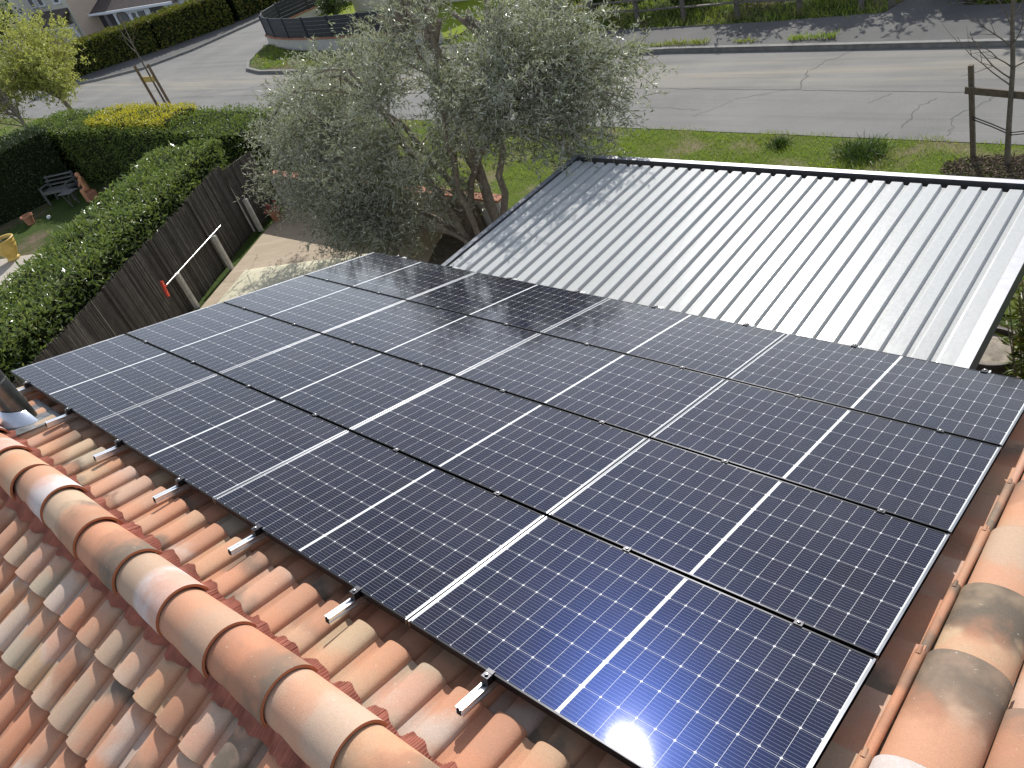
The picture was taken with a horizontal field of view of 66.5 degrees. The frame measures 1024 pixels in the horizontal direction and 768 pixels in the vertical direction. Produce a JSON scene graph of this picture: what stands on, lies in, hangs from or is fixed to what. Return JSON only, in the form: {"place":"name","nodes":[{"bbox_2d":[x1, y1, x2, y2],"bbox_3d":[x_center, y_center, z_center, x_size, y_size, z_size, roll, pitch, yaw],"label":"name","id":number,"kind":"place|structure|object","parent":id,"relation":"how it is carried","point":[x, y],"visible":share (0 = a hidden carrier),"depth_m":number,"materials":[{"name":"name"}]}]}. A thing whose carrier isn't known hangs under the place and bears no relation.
{"place":"outdoors","nodes":[
{"label":"outdoors","id":0,"kind":"place"},
{"bbox_2d":[0,252,46,286],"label":"garden path","id":1,"kind":"structure","parent":0,"point":[7,266],"depth_m":23.82,"materials":[{"name":"beige stone"}]},
{"bbox_2d":[0,233,19,261],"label":"garden urn","id":2,"kind":"object","parent":1,"relation":"on","point":[8,249],"visible":0.99,"depth_m":23.90,"materials":[{"name":"yellow ceramic"}]},
{"bbox_2d":[0,182,114,258],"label":"garden lawn","id":3,"kind":"structure","parent":0,"point":[32,237],"depth_m":26.58,"materials":[{"name":"green plant"}]},
{"bbox_2d":[20,212,34,225],"bbox_3d":[-16.438,-5.594,26.579,0.410,0.330,0.410,17,50,38],"label":"terracotta pot","id":4,"kind":"object","parent":3,"relation":"on","point":[27,219],"visible":1,"depth_m":26.51,"materials":[{"name":"ceramic"}]},
{"bbox_2d":[38,170,80,205],"bbox_3d":[-15.930,-6.908,27.557,1.241,0.888,0.611,-5,39,18],"label":"garden bench","id":5,"kind":"object","parent":3,"relation":"on","point":[56,189],"visible":0.94,"depth_m":27.48,"materials":[{"name":"grey wood"}]},
{"bbox_2d":[57,188,79,206],"bbox_3d":[-15.197,-6.424,26.967,0.620,0.481,0.518,-2,40,22],"label":"folding table","id":6,"kind":"object","parent":3,"relation":"on","point":[67,192],"visible":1,"depth_m":26.86,"materials":[{"name":"grey wood"}]},
{"bbox_2d":[74,172,99,201],"bbox_3d":[-14.503,-6.708,26.542,0.444,1.035,0.420,17,50,38],"label":"garden statue","id":7,"kind":"object","parent":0,"point":[87,193],"visible":1,"depth_m":26.53,"materials":[{"name":"orange ceramic"}]},
{"bbox_2d":[200,208,442,308],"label":"terrace","id":8,"kind":"structure","parent":0,"point":[268,248],"depth_m":18.94,"materials":[{"name":"tile"}]},
{"bbox_2d":[264,200,281,220],"bbox_3d":[-6.310,-4.579,20.647,0.359,0.526,0.380,2,42,26],"label":"flower pot","id":9,"kind":"object","parent":8,"relation":"on","point":[273,216],"visible":0.71,"depth_m":20.61,"materials":[{"name":"ceramic"}]},
{"bbox_2d":[218,251,395,302],"bbox_3d":[-4.718,-2.142,17.231,4.159,0.058,2.370,-4,39,19],"label":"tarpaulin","id":10,"kind":"object","parent":8,"relation":"on","point":[247,281],"visible":0.24,"depth_m":17.93,"materials":[{"name":"beige fabric"}]},
{"bbox_2d":[315,0,511,38],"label":"plot lawn","id":11,"kind":"structure","parent":0,"point":[461,6],"depth_m":33.51,"materials":[{"name":"green plant"}]},
{"bbox_2d":[315,0,351,15],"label":"plot shrub","id":12,"kind":"object","parent":11,"relation":"on","point":[328,7],"visible":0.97,"depth_m":38.76,"materials":[{"name":"green plant"}]},
{"bbox_2d":[258,0,444,50],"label":"slat fence","id":13,"kind":"object","parent":11,"relation":"on","point":[292,28],"visible":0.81,"depth_m":35.88,"materials":[{"name":"grey metal"}]},
{"bbox_2d":[0,0,1023,144],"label":"road","id":14,"kind":"structure","parent":0,"point":[908,93],"depth_m":18.67,"materials":[{"name":"grey asphalt"}]},
{"bbox_2d":[116,12,166,103],"bbox_3d":[-15.995,-13.962,33.892,1.611,4.008,0.560,5,43,29],"label":"young tree","id":15,"kind":"object","parent":14,"relation":"on","point":[157,89],"visible":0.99,"depth_m":33.44,"materials":[{"name":"brown plant"}]},
{"bbox_2d":[133,64,171,107],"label":"tree stakes","id":16,"kind":"object","parent":14,"relation":"on","point":[144,80],"visible":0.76,"depth_m":34.22,"materials":[{"name":"brown wood"}]},
{"bbox_2d":[302,38,1023,72],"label":"kerb","id":17,"kind":"structure","parent":14,"relation":"on","point":[863,45],"depth_m":19.40,"materials":[{"name":"concrete"}]},
{"bbox_2d":[0,0,1023,327],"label":"ground","id":18,"kind":"structure","parent":0,"point":[256,234],"depth_m":22.91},
{"bbox_2d":[0,124,77,224],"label":"conifer hedge","id":19,"kind":"object","parent":18,"relation":"on","point":[30,159],"visible":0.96,"depth_m":27.59,"materials":[{"name":"green plant"}]},
{"bbox_2d":[0,133,230,383],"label":"laurel hedge","id":20,"kind":"object","parent":18,"relation":"on","point":[45,298],"visible":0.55,"depth_m":16.50,"materials":[{"name":"green plant"}]},
{"bbox_2d":[0,3,284,84],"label":"hedge verge","id":21,"kind":"structure","parent":18,"relation":"on","point":[159,55],"depth_m":46.47,"materials":[{"name":"grey concrete"}]},
{"bbox_2d":[0,0,23,66],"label":"street tree","id":22,"kind":"object","parent":21,"relation":"on","point":[7,21],"visible":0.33,"depth_m":57.01,"materials":[{"name":"green plant"}]},
{"bbox_2d":[8,0,104,44],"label":"sand house","id":23,"kind":"structure","parent":21,"relation":"on","point":[77,13],"depth_m":56.80,"materials":[{"name":"beige paint"}]},
{"bbox_2d":[26,0,37,8],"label":"window","id":24,"kind":"structure","parent":23,"relation":"in","point":[31,2],"depth_m":58.77,"materials":[{"name":"grey glass"}]},
{"bbox_2d":[36,0,46,6],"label":"window","id":25,"kind":"structure","parent":23,"relation":"in","point":[40,2],"depth_m":57.83,"materials":[{"name":"grey glass"}]},
{"bbox_2d":[52,0,61,4],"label":"window","id":26,"kind":"structure","parent":23,"relation":"in","point":[55,1],"depth_m":56.04,"materials":[{"name":"grey glass"}]},
{"bbox_2d":[88,0,197,28],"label":"white house","id":27,"kind":"structure","parent":21,"relation":"on","point":[107,12],"depth_m":53.98,"materials":[{"name":"white paint"}]},
{"bbox_2d":[104,15,112,26],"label":"window","id":28,"kind":"structure","parent":27,"relation":"in","point":[106,17],"depth_m":56.55,"materials":[{"name":"grey glass"}]},
{"bbox_2d":[116,12,130,24],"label":"door","id":29,"kind":"structure","parent":27,"relation":"in","point":[123,15],"depth_m":54.92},
{"bbox_2d":[136,10,145,17],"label":"window","id":30,"kind":"structure","parent":27,"relation":"in","point":[140,13],"depth_m":53.03,"materials":[{"name":"grey glass"}]},
{"bbox_2d":[149,6,162,13],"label":"window","id":31,"kind":"structure","parent":27,"relation":"in","point":[154,9],"depth_m":51.64,"materials":[{"name":"grey glass"}]},
{"bbox_2d":[56,0,281,80],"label":"thuja hedge","id":32,"kind":"object","parent":21,"relation":"on","point":[171,25],"visible":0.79,"depth_m":47.14,"materials":[{"name":"green plant"}]},
{"bbox_2d":[12,151,277,387],"bbox_3d":[-7.631,-2.151,17.022,0.430,1.932,10.223,-6,39,17],"label":"wooden fence","id":33,"kind":"object","parent":18,"relation":"on","point":[131,296],"visible":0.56,"depth_m":17.59,"materials":[{"name":"wood"}]},
{"bbox_2d":[6,4,291,87],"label":"kerb","id":34,"kind":"structure","parent":18,"relation":"on","point":[176,55],"depth_m":45.04,"materials":[{"name":"concrete"}]},
{"bbox_2d":[174,272,199,308],"bbox_3d":[-7.339,-2.104,17.661,0.120,0.940,0.100,-7,38,15],"label":"concrete post","id":35,"kind":"object","parent":18,"relation":"on","point":[187,290],"visible":0.97,"depth_m":17.62,"materials":[{"name":"grey concrete"}]},
{"bbox_2d":[211,235,233,269],"bbox_3d":[-6.968,-3.157,18.827,0.120,0.940,0.100,-7,38,15],"label":"concrete post","id":36,"kind":"object","parent":18,"relation":"on","point":[222,252],"visible":1,"depth_m":18.78,"materials":[{"name":"grey concrete"}]},
{"bbox_2d":[160,225,220,296],"bbox_3d":[-7.285,-2.905,17.846,0.088,0.361,2.808,-6,39,17],"label":"broom","id":37,"kind":"object","parent":36,"relation":"on","point":[163,285],"visible":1,"depth_m":17.21,"materials":[{"name":"metal"}]},
{"bbox_2d":[242,198,263,231],"bbox_3d":[-6.709,-4.372,20.249,0.120,0.940,0.100,-7,38,15],"label":"concrete post","id":38,"kind":"object","parent":18,"relation":"on","point":[249,208],"visible":0.97,"depth_m":20.20,"materials":[{"name":"grey concrete"}]},
{"bbox_2d":[246,43,298,73],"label":"kerb","id":39,"kind":"structure","parent":18,"relation":"on","point":[254,70],"depth_m":35.02,"materials":[{"name":"concrete"}]},
{"bbox_2d":[249,44,377,69],"bbox_3d":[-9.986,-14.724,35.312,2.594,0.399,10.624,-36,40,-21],"label":"grass","id":40,"kind":"structure","parent":18,"relation":"on","point":[276,61],"depth_m":36.00,"materials":[{"name":"green plant"}]},
{"bbox_2d":[268,170,500,232],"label":"boundary wall","id":41,"kind":"structure","parent":18,"relation":"on","point":[486,216],"depth_m":17.02,"materials":[{"name":"stone"}]},
{"bbox_2d":[351,0,466,11],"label":"corner house","id":42,"kind":"structure","parent":18,"relation":"on","point":[359,6],"depth_m":39.05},
{"bbox_2d":[429,234,463,264],"bbox_3d":[-1.357,-1.139,14.540,4.900,0.001,5.480,17,50,38],"label":"soil bed","id":43,"kind":"object","parent":18,"relation":"on","point":[448,247],"depth_m":16.76,"materials":[{"name":"brown soil"}]},
{"bbox_2d":[234,0,678,263],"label":"olive tree","id":44,"kind":"object","parent":43,"relation":"on","point":[350,201],"visible":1,"depth_m":14.34,"materials":[{"name":"green plant"}]},
{"bbox_2d":[0,116,1023,315],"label":"grass verge","id":45,"kind":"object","parent":18,"relation":"on","point":[517,180],"depth_m":16.77,"materials":[{"name":"green plant"}]},
{"bbox_2d":[0,81,33,131],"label":"spring tree","id":46,"kind":"object","parent":45,"relation":"on","point":[6,102],"visible":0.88,"depth_m":34.61,"materials":[{"name":"green plant"}]},
{"bbox_2d":[0,1,95,113],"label":"spring tree","id":47,"kind":"object","parent":45,"relation":"on","point":[39,63],"visible":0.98,"depth_m":34.50,"materials":[{"name":"green plant"}]},
{"bbox_2d":[14,102,297,197],"bbox_3d":[-12.102,-7.889,25.969,14.688,2.500,2.223,14,48,36],"label":"garden hedge","id":48,"kind":"object","parent":45,"relation":"on","point":[107,155],"visible":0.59,"depth_m":25.08,"materials":[{"name":"green plant"}]},
{"bbox_2d":[83,101,198,130],"bbox_3d":[-12.005,-8.552,25.259,5.597,0.859,1.612,15,48,37],"label":"golden hedge","id":49,"kind":"object","parent":48,"relation":"attached to","point":[160,115],"visible":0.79,"depth_m":24.83,"materials":[{"name":"yellow plant"}]},
{"bbox_2d":[762,133,793,150],"bbox_3d":[5.562,-5.067,16.246,0.750,0.236,0.715,3,42,27],"label":"grass tuft","id":50,"kind":"object","parent":45,"relation":"on","point":[781,139],"visible":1,"depth_m":16.26,"materials":[{"name":"green plant"}]},
{"bbox_2d":[814,129,906,169],"bbox_3d":[6.729,-4.562,15.054,1.738,0.333,1.676,-2,40,22],"label":"grass tuft","id":51,"kind":"object","parent":45,"relation":"on","point":[852,151],"visible":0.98,"depth_m":15.04,"materials":[{"name":"green plant"}]},
{"bbox_2d":[938,151,1023,179],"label":"mulch","id":52,"kind":"object","parent":45,"relation":"on","point":[993,160],"visible":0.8,"depth_m":13.49,"materials":[{"name":"brown plant"}]},
{"bbox_2d":[943,0,1023,168],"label":"young tree","id":53,"kind":"object","parent":45,"relation":"on","point":[1007,150],"visible":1,"depth_m":12.61,"materials":[{"name":"brown plant"}]},
{"bbox_2d":[964,64,1023,158],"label":"tree stakes","id":54,"kind":"object","parent":45,"relation":"on","point":[971,90],"visible":0.96,"depth_m":13.20,"materials":[{"name":"brown wood"}]},
{"bbox_2d":[0,386,1023,767],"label":"house","id":55,"kind":"structure","parent":18,"relation":"on","point":[140,626],"depth_m":3.77,"materials":[{"name":"ceramic"}]},
{"bbox_2d":[0,370,61,436],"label":"flue pipe","id":56,"kind":"object","parent":55,"relation":"attached to","point":[19,414],"visible":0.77,"depth_m":6.12,"materials":[{"name":"silver metal"}]},
{"bbox_2d":[18,255,406,393],"bbox_3d":[-2.770,-0.694,8.039,0.040,0.173,4.488,17,33,38],"label":"mounting rail","id":57,"kind":"object","parent":55,"relation":"attached to","point":[27,388],"visible":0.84,"depth_m":6.65,"materials":[{"name":"metal"}]},
{"bbox_2d":[11,334,215,425],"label":"solar panel","id":58,"kind":"object","parent":57,"relation":"attached to","point":[93,383],"visible":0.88,"depth_m":6.64,"materials":[{"name":"blue glass"}]},
{"bbox_2d":[44,265,458,427],"bbox_3d":[-2.099,-0.488,7.480,0.040,0.173,4.488,17,33,38],"label":"mounting rail","id":59,"kind":"object","parent":55,"relation":"attached to","point":[68,415],"visible":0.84,"depth_m":6.08,"materials":[{"name":"metal"}]},
{"bbox_2d":[126,302,319,374],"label":"solar panel","id":60,"kind":"object","parent":59,"relation":"attached to","point":[219,338],"visible":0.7,"depth_m":7.33,"materials":[{"name":"blue glass"}]},
{"bbox_2d":[223,275,404,333],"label":"solar panel","id":61,"kind":"object","parent":59,"relation":"on","point":[316,305],"visible":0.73,"depth_m":8.03,"materials":[{"name":"blue glass"}]},
{"bbox_2d":[305,252,475,300],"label":"solar panel","id":62,"kind":"object","parent":59,"relation":"attached to","point":[395,277],"visible":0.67,"depth_m":8.72,"materials":[{"name":"blue glass"}]},
{"bbox_2d":[93,277,517,461],"bbox_3d":[-1.427,-0.282,6.922,0.040,0.173,4.488,17,33,38],"label":"mounting rail","id":63,"kind":"object","parent":55,"relation":"attached to","point":[118,447],"visible":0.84,"depth_m":5.52,"materials":[{"name":"metal"}]},
{"bbox_2d":[322,300,538,376],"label":"solar panel","id":64,"kind":"object","parent":63,"relation":"attached to","point":[454,344],"visible":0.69,"depth_m":6.92,"materials":[{"name":"blue glass"}]},
{"bbox_2d":[153,290,585,503],"bbox_3d":[-0.755,-0.075,6.364,0.040,0.173,4.488,17,33,38],"label":"mounting rail","id":65,"kind":"object","parent":55,"relation":"attached to","point":[179,487],"visible":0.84,"depth_m":4.96,"materials":[{"name":"metal"}]},
{"bbox_2d":[93,374,347,502],"bbox_3d":[-2.133,0.322,5.633,1.757,0.035,1.024,17,33,38],"label":"solar panel","id":66,"kind":"object","parent":65,"relation":"attached to","point":[211,438],"visible":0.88,"depth_m":5.53,"materials":[{"name":"blue glass"}]},
{"bbox_2d":[220,334,453,431],"bbox_3d":[-1.444,-0.059,6.320,1.757,0.036,1.024,17,33,38],"label":"solar panel","id":67,"kind":"object","parent":65,"relation":"attached to","point":[343,384],"visible":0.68,"depth_m":6.22,"materials":[{"name":"blue glass"}]},
{"bbox_2d":[407,272,608,333],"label":"solar panel","id":68,"kind":"object","parent":65,"relation":"attached to","point":[536,308],"visible":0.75,"depth_m":7.62,"materials":[{"name":"blue glass"}]},
{"bbox_2d":[227,305,663,556],"bbox_3d":[-0.084,0.131,5.805,0.040,0.173,4.488,17,33,38],"label":"mounting rail","id":69,"kind":"object","parent":55,"relation":"attached to","point":[256,536],"visible":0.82,"depth_m":4.40,"materials":[{"name":"metal"}]},
{"bbox_2d":[542,298,786,379],"bbox_3d":[1.254,-0.416,6.597,1.757,0.036,1.024,17,33,38],"label":"solar panel","id":70,"kind":"object","parent":69,"relation":"attached to","point":[726,350],"visible":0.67,"depth_m":6.51,"materials":[{"name":"blue glass"}]},
{"bbox_2d":[324,323,754,624],"bbox_3d":[0.588,0.337,5.247,0.040,0.173,4.488,17,33,38],"label":"mounting rail","id":71,"kind":"object","parent":55,"relation":"attached to","point":[351,603],"visible":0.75,"depth_m":3.84,"materials":[{"name":"metal"}]},
{"bbox_2d":[214,431,544,624],"bbox_3d":[-0.812,0.728,4.535,1.757,0.035,1.024,17,33,38],"label":"solar panel","id":72,"kind":"object","parent":71,"relation":"on","point":[402,538],"visible":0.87,"depth_m":4.41,"materials":[{"name":"blue glass"}]},
{"bbox_2d":[351,377,647,516],"bbox_3d":[-0.123,0.346,5.222,1.757,0.036,1.024,17,33,38],"label":"solar panel","id":73,"kind":"object","parent":71,"relation":"attached to","point":[544,460],"visible":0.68,"depth_m":5.11,"materials":[{"name":"blue glass"}]},
{"bbox_2d":[457,334,725,438],"bbox_3d":[0.565,-0.035,5.910,1.757,0.036,1.024,17,33,38],"label":"solar panel","id":74,"kind":"object","parent":71,"relation":"attached to","point":[648,399],"visible":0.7,"depth_m":5.81,"materials":[{"name":"blue glass"}]},
{"bbox_2d":[455,344,861,717],"bbox_3d":[1.260,0.544,4.688,0.040,0.173,4.488,17,33,38],"label":"mounting rail","id":75,"kind":"object","parent":55,"relation":"attached to","point":[478,694],"visible":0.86,"depth_m":3.28,"materials":[{"name":"metal"}]},
{"bbox_2d":[408,516,876,767],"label":"solar panel","id":76,"kind":"object","parent":75,"relation":"attached to","point":[629,659],"visible":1,"depth_m":3.33,"materials":[{"name":"blue glass"}]},
{"bbox_2d":[549,439,949,661],"bbox_3d":[1.198,0.752,4.124,1.757,0.036,1.024,17,33,38],"label":"solar panel","id":77,"kind":"object","parent":75,"relation":"on","point":[850,575],"visible":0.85,"depth_m":3.98,"materials":[{"name":"blue glass"}]},
{"bbox_2d":[793,369,990,626],"bbox_3d":[1.931,0.750,4.130,0.040,0.173,4.488,17,33,38],"label":"mounting rail","id":78,"kind":"object","parent":55,"relation":"attached to","point":[800,623],"visible":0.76,"depth_m":4.11,"materials":[{"name":"metal"}]},
{"bbox_2d":[651,380,1001,537],"bbox_3d":[1.886,0.371,4.811,1.757,0.036,1.024,17,33,38],"label":"solar panel","id":79,"kind":"object","parent":78,"relation":"attached to","point":[929,478],"visible":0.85,"depth_m":4.69,"materials":[{"name":"blue glass"}]},
{"bbox_2d":[728,333,1023,449],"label":"solar panel","id":80,"kind":"object","parent":78,"relation":"on","point":[980,406],"visible":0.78,"depth_m":5.40,"materials":[{"name":"blue glass"}]},
{"bbox_2d":[533,0,580,15],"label":"bush","id":81,"kind":"object","parent":18,"relation":"on","point":[570,1],"visible":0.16,"depth_m":28.89,"materials":[{"name":"green plant"}]},
{"bbox_2d":[583,0,651,16],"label":"bush","id":82,"kind":"object","parent":18,"relation":"on","point":[613,5],"visible":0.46,"depth_m":27.02,"materials":[{"name":"green plant"}]},
{"bbox_2d":[648,0,706,10],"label":"bush","id":83,"kind":"object","parent":18,"relation":"on","point":[686,2],"visible":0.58,"depth_m":25.34,"materials":[{"name":"green plant"}]},
{"bbox_2d":[511,0,863,25],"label":"rail fence","id":84,"kind":"object","parent":18,"relation":"on","point":[636,10],"visible":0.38,"depth_m":24.26,"materials":[{"name":"brown wood"}]},
{"bbox_2d":[449,0,1021,44],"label":"grass","id":85,"kind":"structure","parent":18,"relation":"on","point":[655,17],"depth_m":23.75,"materials":[{"name":"green plant"}]},
{"bbox_2d":[888,0,894,9],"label":"gate post","id":86,"kind":"object","parent":18,"relation":"on","point":[891,3],"depth_m":20.52,"materials":[{"name":"grey wood"}]},
{"bbox_2d":[948,0,1006,5],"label":"wall weeds","id":87,"kind":"object","parent":18,"relation":"on","point":[973,1],"depth_m":19.07,"materials":[{"name":"green plant"}]},
{"bbox_2d":[312,0,1023,67],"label":"pavement","id":88,"kind":"structure","parent":0,"point":[908,20],"depth_m":19.89,"materials":[{"name":"grey concrete"}]},
{"bbox_2d":[585,28,839,48],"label":"grass","id":89,"kind":"structure","parent":88,"relation":"on","point":[794,38],"depth_m":21.38,"materials":[{"name":"green plant"}]},
{"label":"driveway","id":90,"kind":"structure","parent":0,"visible":0},
{"bbox_2d":[442,154,1023,369],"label":"carport","id":91,"kind":"object","parent":90,"relation":"on","point":[928,267],"visible":0.54,"depth_m":8.81,"materials":[{"name":"white metal"}]},
{"bbox_2d":[976,327,1022,377],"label":"barrel planter","id":92,"kind":"object","parent":90,"relation":"on","point":[994,357],"visible":0.29,"depth_m":9.44,"materials":[{"name":"stone"}]},
{"bbox_2d":[995,280,1023,378],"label":"oleander","id":93,"kind":"object","parent":90,"relation":"on","point":[1017,344],"visible":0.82,"depth_m":8.84,"materials":[{"name":"green plant"}]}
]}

